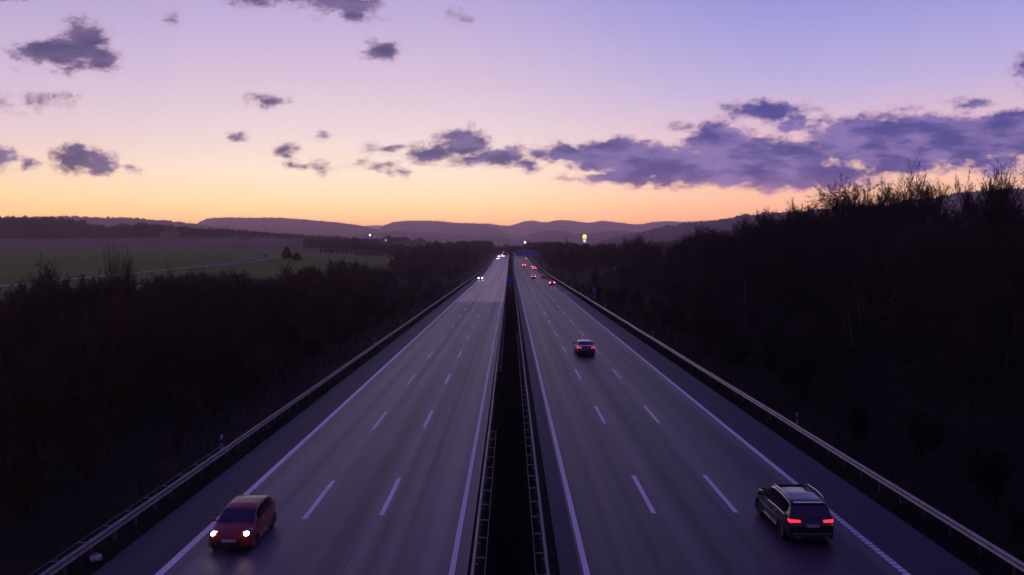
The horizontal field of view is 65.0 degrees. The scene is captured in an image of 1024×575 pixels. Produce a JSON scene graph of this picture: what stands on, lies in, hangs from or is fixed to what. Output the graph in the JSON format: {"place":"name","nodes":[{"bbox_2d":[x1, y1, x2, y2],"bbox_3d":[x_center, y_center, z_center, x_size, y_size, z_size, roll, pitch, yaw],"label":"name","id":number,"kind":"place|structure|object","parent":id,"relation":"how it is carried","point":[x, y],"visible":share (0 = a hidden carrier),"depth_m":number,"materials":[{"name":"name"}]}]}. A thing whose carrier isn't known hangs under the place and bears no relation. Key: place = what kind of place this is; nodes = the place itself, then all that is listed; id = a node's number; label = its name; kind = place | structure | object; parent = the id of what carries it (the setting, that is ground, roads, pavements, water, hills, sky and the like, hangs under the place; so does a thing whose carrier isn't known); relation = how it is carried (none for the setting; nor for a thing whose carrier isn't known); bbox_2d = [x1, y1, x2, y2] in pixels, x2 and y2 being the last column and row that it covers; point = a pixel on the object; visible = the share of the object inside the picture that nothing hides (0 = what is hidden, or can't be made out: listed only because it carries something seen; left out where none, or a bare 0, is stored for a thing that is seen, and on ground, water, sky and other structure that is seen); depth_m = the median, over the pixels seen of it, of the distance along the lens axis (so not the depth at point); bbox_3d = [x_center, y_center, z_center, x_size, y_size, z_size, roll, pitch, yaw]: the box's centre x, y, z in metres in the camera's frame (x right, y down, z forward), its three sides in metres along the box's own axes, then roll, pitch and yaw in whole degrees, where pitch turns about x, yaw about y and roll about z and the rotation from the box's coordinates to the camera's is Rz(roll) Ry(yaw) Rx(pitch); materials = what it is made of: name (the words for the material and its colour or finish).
{"place":"outdoors","nodes":[
{"label":"outdoors","id":0,"kind":"place"},
{"bbox_2d":[0,256,280,286],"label":"path","id":1,"kind":"structure","parent":0,"point":[163,269],"depth_m":324.54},
{"bbox_2d":[6,215,380,243],"bbox_3d":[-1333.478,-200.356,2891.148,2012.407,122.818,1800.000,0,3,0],"label":"hills","id":2,"kind":"structure","parent":0,"point":[108,221],"depth_m":2551.14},
{"bbox_2d":[55,279,472,574],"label":"verge grass","id":3,"kind":"structure","parent":0,"point":[152,511],"depth_m":44.42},
{"bbox_2d":[198,217,382,235],"bbox_3d":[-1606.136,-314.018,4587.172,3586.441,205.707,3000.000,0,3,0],"label":"hills","id":4,"kind":"structure","parent":0,"point":[291,225],"depth_m":3962.07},
{"bbox_2d":[154,302,502,574],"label":"road","id":5,"kind":"structure","parent":0,"point":[344,528],"depth_m":39.90,"materials":[{"name":"asphalt"}]},
{"bbox_2d":[209,490,276,548],"bbox_3d":[-10.463,9.005,31.361,2.090,1.542,3.485,0,3,0],"label":"car","id":6,"kind":"object","parent":5,"relation":"on","point":[245,521],"visible":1,"depth_m":30.54,"materials":[{"name":"red paint"}]},
{"bbox_2d":[337,230,540,247],"bbox_3d":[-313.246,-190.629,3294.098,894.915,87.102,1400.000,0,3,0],"label":"hills","id":7,"kind":"structure","parent":0,"point":[496,240],"depth_m":2996.04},
{"bbox_2d":[375,220,522,239],"bbox_3d":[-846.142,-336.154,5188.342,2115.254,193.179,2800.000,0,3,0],"label":"hills","id":8,"kind":"structure","parent":0,"point":[468,229],"depth_m":4617.12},
{"bbox_2d":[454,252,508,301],"bbox_3d":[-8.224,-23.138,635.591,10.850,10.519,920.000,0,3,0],"label":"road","id":9,"kind":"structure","parent":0,"point":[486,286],"depth_m":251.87,"materials":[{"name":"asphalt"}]},
{"bbox_2d":[155,256,507,574],"bbox_3d":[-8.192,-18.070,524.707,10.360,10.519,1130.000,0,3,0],"label":"road markings","id":10,"kind":"object","parent":9,"relation":"on","point":[181,553],"visible":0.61,"depth_m":40.05,"materials":[{"name":"paint"}]},
{"bbox_2d":[0,236,1023,574],"bbox_3d":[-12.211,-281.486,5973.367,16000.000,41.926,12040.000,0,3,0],"label":"ground","id":11,"kind":"structure","parent":0,"point":[72,256],"depth_m":52.16,"materials":[{"name":"plant"}]},
{"bbox_2d":[0,282,45,371],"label":"bare tree","id":12,"kind":"object","parent":11,"relation":"on","point":[10,306],"visible":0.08,"depth_m":79.99,"materials":[{"name":"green plant"}]},
{"bbox_2d":[3,272,67,353],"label":"bare tree","id":13,"kind":"object","parent":11,"relation":"on","point":[24,289],"visible":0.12,"depth_m":76.54,"materials":[{"name":"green plant"}]},
{"bbox_2d":[15,251,70,306],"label":"bare tree","id":14,"kind":"object","parent":11,"relation":"on","point":[48,285],"visible":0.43,"depth_m":86.79,"materials":[{"name":"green plant"}]},
{"bbox_2d":[34,273,96,294],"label":"bare tree","id":15,"kind":"object","parent":11,"relation":"on","point":[75,285],"visible":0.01,"depth_m":107.19,"materials":[{"name":"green plant"}]},
{"bbox_2d":[90,553,103,561],"bbox_3d":[-15.020,9.751,29.058,0.435,0.315,0.255,-2,3,-35],"label":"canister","id":16,"kind":"object","parent":11,"relation":"on","point":[97,557],"visible":0.98,"depth_m":28.97,"materials":[{"name":"white plastic"}]},
{"bbox_2d":[80,275,132,309],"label":"bare tree","id":17,"kind":"object","parent":11,"relation":"on","point":[93,278],"visible":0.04,"depth_m":98.77,"materials":[{"name":"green plant"}]},
{"bbox_2d":[79,269,143,309],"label":"bare tree","id":18,"kind":"object","parent":11,"relation":"on","point":[80,279],"visible":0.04,"depth_m":103.57,"materials":[{"name":"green plant"}]},
{"bbox_2d":[102,242,124,299],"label":"bare tree","id":19,"kind":"object","parent":11,"relation":"on","point":[113,273],"visible":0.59,"depth_m":92.03,"materials":[{"name":"brown plant"}]},
{"bbox_2d":[92,278,141,325],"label":"bare tree","id":20,"kind":"object","parent":11,"relation":"on","point":[108,293],"visible":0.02,"depth_m":80.84,"materials":[{"name":"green plant"}]},
{"bbox_2d":[112,246,143,313],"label":"bare tree","id":21,"kind":"object","parent":11,"relation":"on","point":[128,286],"visible":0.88,"depth_m":90.35,"materials":[{"name":"brown plant"}]},
{"bbox_2d":[135,275,162,297],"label":"bare tree","id":22,"kind":"object","parent":11,"relation":"on","point":[150,283],"visible":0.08,"depth_m":119.54,"materials":[{"name":"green plant"}]},
{"bbox_2d":[159,230,170,238],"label":"house","id":23,"kind":"structure","parent":11,"relation":"on","point":[165,234],"depth_m":807.06,"materials":[{"name":"tile"}]},
{"bbox_2d":[150,274,185,292],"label":"bare tree","id":24,"kind":"object","parent":11,"relation":"on","point":[168,280],"visible":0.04,"depth_m":118.19,"materials":[{"name":"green plant"}]},
{"bbox_2d":[159,259,181,307],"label":"bare tree","id":25,"kind":"object","parent":11,"relation":"on","point":[170,279],"visible":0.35,"depth_m":94.81,"materials":[{"name":"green plant"}]},
{"bbox_2d":[165,228,179,238],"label":"house","id":26,"kind":"structure","parent":11,"relation":"on","point":[175,233],"depth_m":817.45,"materials":[{"name":"tile"}]},
{"bbox_2d":[166,422,186,449],"bbox_3d":[-19.048,8.518,45.876,1.268,1.676,1.286,2,3,36],"label":"shrub","id":27,"kind":"object","parent":11,"relation":"on","point":[179,437],"visible":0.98,"depth_m":45.73,"materials":[{"name":"green plant"}]},
{"bbox_2d":[185,268,225,320],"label":"bare tree","id":28,"kind":"object","parent":11,"relation":"on","point":[217,283],"visible":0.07,"depth_m":115.35,"materials":[{"name":"brown plant"}]},
{"bbox_2d":[203,267,255,285],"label":"bare tree","id":29,"kind":"object","parent":11,"relation":"on","point":[231,276],"visible":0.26,"depth_m":145.10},
{"bbox_2d":[0,284,460,574],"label":"undergrowth","id":30,"kind":"object","parent":11,"relation":"on","point":[359,336],"visible":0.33,"depth_m":53.13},
{"bbox_2d":[0,215,507,251],"bbox_3d":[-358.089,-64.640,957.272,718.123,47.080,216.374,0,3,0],"label":"wood","id":31,"kind":"object","parent":11,"relation":"on","point":[43,227],"visible":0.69,"depth_m":877.13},
{"bbox_2d":[29,254,494,574],"bbox_3d":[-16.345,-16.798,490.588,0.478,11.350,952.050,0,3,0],"label":"guardrail","id":32,"kind":"object","parent":11,"relation":"on","point":[90,544],"visible":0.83,"depth_m":36.21,"materials":[{"name":"metal"}]},
{"bbox_2d":[281,246,291,258],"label":"evergreen tree","id":33,"kind":"object","parent":11,"relation":"on","point":[286,254],"visible":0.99,"depth_m":398.43,"materials":[{"name":"green plant"}]},
{"bbox_2d":[278,264,307,283],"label":"bare tree","id":34,"kind":"object","parent":11,"relation":"on","point":[289,272],"visible":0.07,"depth_m":159.85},
{"bbox_2d":[92,252,497,574],"bbox_3d":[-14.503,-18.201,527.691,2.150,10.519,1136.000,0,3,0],"label":"road shoulder","id":35,"kind":"object","parent":11,"relation":"on","point":[157,547],"visible":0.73,"depth_m":39.38},
{"bbox_2d":[297,265,337,324],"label":"bare tree","id":36,"kind":"object","parent":11,"relation":"on","point":[312,277],"visible":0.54,"depth_m":132.80,"materials":[{"name":"brown plant"}]},
{"bbox_2d":[296,262,352,297],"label":"bare tree","id":37,"kind":"object","parent":11,"relation":"on","point":[313,270],"visible":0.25,"depth_m":143.77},
{"bbox_2d":[317,269,352,303],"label":"bare tree","id":38,"kind":"object","parent":11,"relation":"on","point":[338,286],"visible":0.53,"depth_m":134.40,"materials":[{"name":"brown plant"}]},
{"bbox_2d":[324,258,348,277],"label":"bare tree","id":39,"kind":"object","parent":11,"relation":"on","point":[330,264],"visible":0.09,"depth_m":216.32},
{"bbox_2d":[336,257,362,274],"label":"bare tree","id":40,"kind":"object","parent":11,"relation":"on","point":[356,266],"visible":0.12,"depth_m":201.87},
{"bbox_2d":[302,238,411,257],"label":"hedgerow","id":41,"kind":"object","parent":11,"relation":"on","point":[354,245],"visible":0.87,"depth_m":602.87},
{"bbox_2d":[356,264,388,289],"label":"bare tree","id":42,"kind":"object","parent":11,"relation":"on","point":[371,272],"visible":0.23,"depth_m":198.45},
{"bbox_2d":[381,235,391,244],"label":"house","id":43,"kind":"structure","parent":11,"relation":"on","point":[386,239],"depth_m":753.00,"materials":[{"name":"tile"}]},
{"bbox_2d":[390,237,405,245],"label":"house","id":44,"kind":"structure","parent":11,"relation":"on","point":[400,241],"depth_m":735.19,"materials":[{"name":"tile"}]},
{"bbox_2d":[373,243,435,254],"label":"village wood","id":45,"kind":"object","parent":11,"relation":"on","point":[382,247],"visible":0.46,"depth_m":575.97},
{"bbox_2d":[413,237,425,245],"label":"house","id":46,"kind":"structure","parent":11,"relation":"on","point":[421,241],"depth_m":694.55,"materials":[{"name":"tile"}]},
{"bbox_2d":[470,261,508,574],"bbox_3d":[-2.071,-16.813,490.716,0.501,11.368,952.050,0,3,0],"label":"guardrail","id":47,"kind":"object","parent":11,"relation":"on","point":[488,452],"visible":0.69,"depth_m":37.40,"materials":[{"name":"metal"}]},
{"bbox_2d":[386,240,629,279],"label":"roadside wood","id":48,"kind":"object","parent":11,"relation":"on","point":[454,257],"visible":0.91,"depth_m":336.40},
{"bbox_2d":[475,257,542,574],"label":"median scrub","id":49,"kind":"object","parent":11,"relation":"on","point":[510,321],"visible":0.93,"depth_m":41.11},
{"bbox_2d":[513,250,540,265],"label":"sign gantry","id":50,"kind":"object","parent":11,"relation":"on","point":[524,252],"visible":0.94,"depth_m":499.18,"materials":[{"name":"metal"}]},
{"bbox_2d":[512,265,549,574],"bbox_3d":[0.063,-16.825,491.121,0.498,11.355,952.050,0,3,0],"label":"guardrail","id":51,"kind":"object","parent":11,"relation":"on","point":[537,507],"visible":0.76,"depth_m":37.47,"materials":[{"name":"metal"}]},
{"bbox_2d":[512,256,580,574],"bbox_3d":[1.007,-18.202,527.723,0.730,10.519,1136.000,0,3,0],"label":"road shoulder","id":52,"kind":"object","parent":11,"relation":"on","point":[568,562],"visible":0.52,"depth_m":39.20},
{"bbox_2d":[490,239,681,255],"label":"valley wood","id":53,"kind":"object","parent":11,"relation":"on","point":[503,250],"visible":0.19,"depth_m":736.91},
{"bbox_2d":[590,269,601,283],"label":"bare tree","id":54,"kind":"object","parent":11,"relation":"on","point":[594,278],"visible":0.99,"depth_m":231.56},
{"bbox_2d":[619,240,649,262],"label":"bare tree","id":55,"kind":"object","parent":11,"relation":"on","point":[635,246],"visible":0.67,"depth_m":223.21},
{"bbox_2d":[646,243,664,260],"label":"bare tree","id":56,"kind":"object","parent":11,"relation":"on","point":[660,249],"visible":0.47,"depth_m":216.16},
{"bbox_2d":[651,249,687,283],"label":"bare tree","id":57,"kind":"object","parent":11,"relation":"on","point":[672,260],"visible":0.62,"depth_m":151.80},
{"bbox_2d":[658,241,686,267],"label":"bare tree","id":58,"kind":"object","parent":11,"relation":"on","point":[670,249],"visible":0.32,"depth_m":179.97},
{"bbox_2d":[674,230,703,264],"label":"bare tree","id":59,"kind":"object","parent":11,"relation":"on","point":[696,234],"visible":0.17,"depth_m":169.66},
{"bbox_2d":[671,231,708,278],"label":"bare tree","id":60,"kind":"object","parent":11,"relation":"on","point":[681,245],"visible":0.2,"depth_m":151.71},
{"bbox_2d":[677,233,717,277],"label":"bare tree","id":61,"kind":"object","parent":11,"relation":"on","point":[690,245],"visible":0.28,"depth_m":143.11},
{"bbox_2d":[674,238,721,287],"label":"bare tree","id":62,"kind":"object","parent":11,"relation":"on","point":[697,265],"visible":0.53,"depth_m":129.77,"materials":[{"name":"brown plant"}]},
{"bbox_2d":[688,225,723,241],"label":"bare tree","id":63,"kind":"object","parent":11,"relation":"on","point":[707,232],"visible":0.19,"depth_m":180.37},
{"bbox_2d":[691,226,730,246],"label":"bare tree","id":64,"kind":"object","parent":11,"relation":"on","point":[711,236],"visible":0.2,"depth_m":159.14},
{"bbox_2d":[681,230,759,294],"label":"bare tree","id":65,"kind":"object","parent":11,"relation":"on","point":[730,247],"visible":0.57,"depth_m":116.55,"materials":[{"name":"brown plant"}]},
{"bbox_2d":[717,244,760,300],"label":"bare tree","id":66,"kind":"object","parent":11,"relation":"on","point":[739,258],"visible":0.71,"depth_m":110.12,"materials":[{"name":"brown plant"}]},
{"bbox_2d":[734,215,767,258],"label":"leafy tree","id":67,"kind":"object","parent":11,"relation":"on","point":[743,226],"visible":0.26,"depth_m":127.86,"materials":[{"name":"green plant"}]},
{"bbox_2d":[526,256,980,574],"bbox_3d":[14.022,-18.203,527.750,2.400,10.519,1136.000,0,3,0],"label":"road shoulder","id":68,"kind":"object","parent":11,"relation":"on","point":[907,547],"visible":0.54,"depth_m":39.38},
{"bbox_2d":[733,205,782,253],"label":"leafy tree","id":69,"kind":"object","parent":11,"relation":"on","point":[760,221],"visible":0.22,"depth_m":125.75,"materials":[{"name":"green plant"}]},
{"bbox_2d":[743,208,805,243],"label":"bare tree","id":70,"kind":"object","parent":11,"relation":"on","point":[770,221],"visible":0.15,"depth_m":122.30,"materials":[{"name":"brown plant"}]},
{"bbox_2d":[530,256,1023,574],"bbox_3d":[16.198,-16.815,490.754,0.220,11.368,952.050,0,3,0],"label":"guardrail","id":71,"kind":"object","parent":11,"relation":"on","point":[1015,562],"visible":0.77,"depth_m":38.44,"materials":[{"name":"metal"}]},
{"bbox_2d":[566,265,1023,572],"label":"undergrowth","id":72,"kind":"object","parent":11,"relation":"on","point":[655,325],"visible":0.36,"depth_m":57.30,"materials":[{"name":"plant"}]},
{"bbox_2d":[777,197,821,245],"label":"bare tree","id":73,"kind":"object","parent":11,"relation":"on","point":[793,217],"visible":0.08,"depth_m":112.13,"materials":[{"name":"brown plant"}]},
{"bbox_2d":[760,278,858,345],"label":"bare tree","id":74,"kind":"object","parent":11,"relation":"on","point":[794,300],"visible":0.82,"depth_m":74.20,"materials":[{"name":"brown plant"}]},
{"bbox_2d":[789,248,886,324],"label":"bare tree","id":75,"kind":"object","parent":11,"relation":"on","point":[822,268],"visible":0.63,"depth_m":78.20,"materials":[{"name":"brown plant"}]},
{"bbox_2d":[799,188,881,279],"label":"bare tree","id":76,"kind":"object","parent":11,"relation":"on","point":[832,215],"visible":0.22,"depth_m":97.12,"materials":[{"name":"brown plant"}]},
{"bbox_2d":[815,252,885,346],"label":"bare tree","id":77,"kind":"object","parent":11,"relation":"on","point":[845,285],"visible":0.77,"depth_m":67.87,"materials":[{"name":"brown plant"}]},
{"bbox_2d":[819,236,884,331],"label":"bare tree","id":78,"kind":"object","parent":11,"relation":"on","point":[845,325],"visible":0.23,"depth_m":74.21,"materials":[{"name":"brown plant"}]},
{"bbox_2d":[780,170,927,250],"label":"bare tree","id":79,"kind":"object","parent":11,"relation":"on","point":[844,205],"visible":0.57,"depth_m":92.98,"materials":[{"name":"brown plant"}]},
{"bbox_2d":[842,392,874,440],"bbox_3d":[19.957,7.653,46.903,2.514,2.960,2.514,-2,3,-32],"label":"shrub","id":80,"kind":"object","parent":11,"relation":"on","point":[858,420],"visible":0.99,"depth_m":46.60,"materials":[{"name":"green plant"}]},
{"bbox_2d":[849,177,893,280],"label":"bare tree","id":81,"kind":"object","parent":11,"relation":"on","point":[870,199],"visible":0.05,"depth_m":98.48,"materials":[{"name":"brown plant"}]},
{"bbox_2d":[840,199,914,283],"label":"bare tree","id":82,"kind":"object","parent":11,"relation":"on","point":[871,216],"visible":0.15,"depth_m":93.43,"materials":[{"name":"brown plant"}]},
{"bbox_2d":[861,185,902,282],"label":"bare tree","id":83,"kind":"object","parent":11,"relation":"on","point":[882,199],"visible":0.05,"depth_m":95.26,"materials":[{"name":"brown plant"}]},
{"bbox_2d":[837,181,935,283],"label":"bare tree","id":84,"kind":"object","parent":11,"relation":"on","point":[887,206],"visible":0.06,"depth_m":96.85,"materials":[{"name":"brown plant"}]},
{"bbox_2d":[867,181,934,270],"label":"bare tree","id":85,"kind":"object","parent":11,"relation":"on","point":[896,200],"visible":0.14,"depth_m":94.69,"materials":[{"name":"brown plant"}]},
{"bbox_2d":[821,222,990,339],"bbox_3d":[31.457,-0.505,64.353,14.410,10.234,10.150,2,3,33],"label":"bare tree","id":86,"kind":"object","parent":11,"relation":"on","point":[906,270],"visible":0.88,"depth_m":64.92,"materials":[{"name":"brown plant"}]},
{"bbox_2d":[894,159,940,285],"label":"bare tree","id":87,"kind":"object","parent":11,"relation":"on","point":[909,189],"visible":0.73,"depth_m":89.39,"materials":[{"name":"brown plant"}]},
{"bbox_2d":[874,174,960,279],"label":"bare tree","id":88,"kind":"object","parent":11,"relation":"on","point":[941,192],"visible":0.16,"depth_m":93.67,"materials":[{"name":"brown plant"}]},
{"bbox_2d":[890,399,951,460],"bbox_3d":[21.400,7.507,42.107,2.955,3.430,3.335,-1,3,-16],"label":"shrub","id":89,"kind":"object","parent":11,"relation":"on","point":[922,434],"visible":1,"depth_m":41.84,"materials":[{"name":"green plant"}]},
{"bbox_2d":[894,175,950,281],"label":"bare tree","id":90,"kind":"object","parent":11,"relation":"on","point":[924,199],"visible":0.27,"depth_m":89.81,"materials":[{"name":"brown plant"}]},
{"bbox_2d":[867,208,985,303],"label":"bare tree","id":91,"kind":"object","parent":11,"relation":"on","point":[924,233],"visible":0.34,"depth_m":72.33,"materials":[{"name":"brown plant"}]},
{"bbox_2d":[924,182,953,281],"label":"bare tree","id":92,"kind":"object","parent":11,"relation":"on","point":[938,211],"visible":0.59,"depth_m":87.96,"materials":[{"name":"brown plant"}]},
{"bbox_2d":[882,209,997,313],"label":"bare tree","id":93,"kind":"object","parent":11,"relation":"on","point":[942,244],"visible":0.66,"depth_m":65.76,"materials":[{"name":"brown plant"}]},
{"bbox_2d":[932,209,973,288],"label":"bare tree","id":94,"kind":"object","parent":11,"relation":"on","point":[958,236],"visible":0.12,"depth_m":78.83,"materials":[{"name":"brown plant"}]},
{"bbox_2d":[952,189,979,281],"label":"bare tree","id":95,"kind":"object","parent":11,"relation":"on","point":[958,218],"visible":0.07,"depth_m":83.69,"materials":[{"name":"brown plant"}]},
{"bbox_2d":[951,203,1005,287],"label":"bare tree","id":96,"kind":"object","parent":11,"relation":"on","point":[983,226],"visible":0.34,"depth_m":74.75,"materials":[{"name":"brown plant"}]},
{"bbox_2d":[951,168,1011,287],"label":"bare tree","id":97,"kind":"object","parent":11,"relation":"on","point":[964,207],"visible":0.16,"depth_m":79.74,"materials":[{"name":"brown plant"}]},
{"bbox_2d":[948,443,1023,504],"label":"shrub","id":98,"kind":"object","parent":11,"relation":"on","point":[989,478],"visible":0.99,"depth_m":34.51,"materials":[{"name":"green plant"}]},
{"bbox_2d":[961,156,1023,292],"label":"bare tree","id":99,"kind":"object","parent":11,"relation":"on","point":[1009,201],"visible":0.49,"depth_m":75.23,"materials":[{"name":"brown plant"}]},
{"bbox_2d":[965,165,1023,273],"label":"bare tree","id":100,"kind":"object","parent":11,"relation":"on","point":[1003,204],"visible":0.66,"depth_m":74.66,"materials":[{"name":"brown plant"}]},
{"bbox_2d":[0,0,1023,225],"label":"sky","id":101,"kind":"structure","parent":0,"point":[360,112],"materials":[{"name":"purple"}]},
{"bbox_2d":[514,229,639,244],"bbox_3d":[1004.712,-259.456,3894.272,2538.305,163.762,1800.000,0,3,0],"label":"hills","id":102,"kind":"structure","parent":0,"point":[547,235],"depth_m":3428.35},
{"bbox_2d":[481,219,710,235],"bbox_3d":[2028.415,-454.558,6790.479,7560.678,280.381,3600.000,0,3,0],"label":"hills","id":103,"kind":"structure","parent":0,"point":[523,228],"depth_m":6066.87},
{"bbox_2d":[514,253,911,574],"bbox_3d":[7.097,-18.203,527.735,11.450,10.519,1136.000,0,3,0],"label":"road","id":104,"kind":"structure","parent":0,"point":[694,524],"depth_m":40.44,"materials":[{"name":"asphalt"}]},
{"bbox_2d":[573,340,594,354],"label":"car","id":105,"kind":"object","parent":104,"relation":"on","point":[584,347],"visible":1,"depth_m":85.37,"materials":[{"name":"black paint"}]},
{"bbox_2d":[514,257,910,574],"bbox_3d":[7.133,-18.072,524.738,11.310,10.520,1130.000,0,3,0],"label":"road markings","id":106,"kind":"object","parent":104,"relation":"on","point":[652,510],"visible":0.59,"depth_m":40.60,"materials":[{"name":"paint"}]},
{"bbox_2d":[755,484,833,539],"bbox_3d":[11.364,8.839,32.636,2.290,1.757,4.570,0,3,0],"label":"car","id":107,"kind":"object","parent":104,"relation":"on","point":[796,511],"visible":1,"depth_m":30.83,"materials":[{"name":"black paint"}]},
{"bbox_2d":[552,279,1020,574],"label":"verge grass","id":108,"kind":"structure","parent":0,"point":[743,403],"depth_m":41.28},
{"bbox_2d":[593,188,1023,245],"bbox_3d":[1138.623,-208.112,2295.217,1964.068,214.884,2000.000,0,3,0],"label":"hills","id":109,"kind":"structure","parent":0,"point":[667,232],"depth_m":1811.01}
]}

